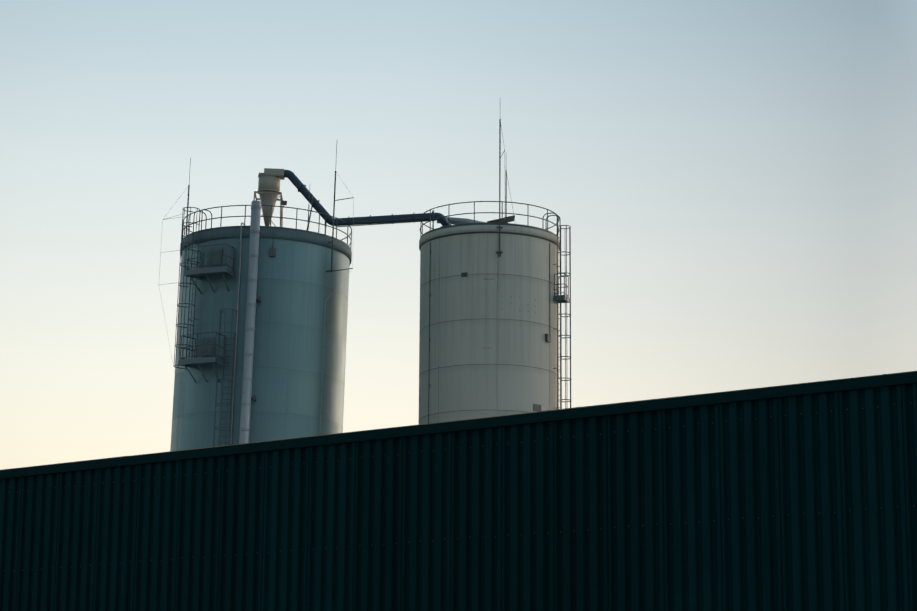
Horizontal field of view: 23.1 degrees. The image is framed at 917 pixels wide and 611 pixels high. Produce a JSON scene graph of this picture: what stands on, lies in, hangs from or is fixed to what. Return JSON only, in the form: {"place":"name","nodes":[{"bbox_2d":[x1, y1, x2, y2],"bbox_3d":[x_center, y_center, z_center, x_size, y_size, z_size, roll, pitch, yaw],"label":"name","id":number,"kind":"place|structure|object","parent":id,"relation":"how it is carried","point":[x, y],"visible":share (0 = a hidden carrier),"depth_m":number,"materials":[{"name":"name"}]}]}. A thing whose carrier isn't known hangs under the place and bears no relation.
{"place":"outdoors","nodes":[
{"label":"outdoors","id":0,"kind":"place"},
{"bbox_2d":[0,383,916,610],"bbox_3d":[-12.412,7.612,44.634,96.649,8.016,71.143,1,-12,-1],"label":"corrugated wall","id":1,"kind":"structure","parent":0,"point":[806,502],"depth_m":36.04,"materials":[{"name":"metal"}]},
{"bbox_2d":[0,371,916,478],"bbox_3d":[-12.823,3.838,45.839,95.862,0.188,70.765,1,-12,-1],"label":"roof edge","id":2,"kind":"object","parent":1,"relation":"attached to","point":[864,382],"visible":0.9,"depth_m":36.66,"materials":[{"name":"black metal"}]},
{"bbox_2d":[0,0,916,469],"label":"sky","id":3,"kind":"structure","parent":0,"point":[734,182],"materials":[{"name":"blue"}]},
{"bbox_3d":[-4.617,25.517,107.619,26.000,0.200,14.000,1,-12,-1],"label":"silo pad ground","id":4,"kind":"structure","parent":0,"visible":0},
{"bbox_2d":[159,146,353,450],"bbox_3d":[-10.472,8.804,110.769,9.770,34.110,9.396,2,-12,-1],"label":"silo","id":5,"kind":"object","parent":4,"relation":"on","point":[261,328],"visible":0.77,"depth_m":109.15,"materials":[{"name":"metal"}]},
{"bbox_2d":[283,170,450,234],"bbox_3d":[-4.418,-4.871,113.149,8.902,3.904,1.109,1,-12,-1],"label":"pipe","id":6,"kind":"object","parent":5,"relation":"attached to","point":[303,190],"visible":0.81,"depth_m":112.75,"materials":[{"name":"metal"}]},
{"bbox_2d":[418,119,571,424],"bbox_3d":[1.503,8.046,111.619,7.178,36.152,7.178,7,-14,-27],"label":"silo","id":7,"kind":"object","parent":4,"relation":"on","point":[491,298],"visible":0.65,"depth_m":110.35,"materials":[{"name":"steel"},{"name":"dark steel"},{"name":"paint"}]}
]}

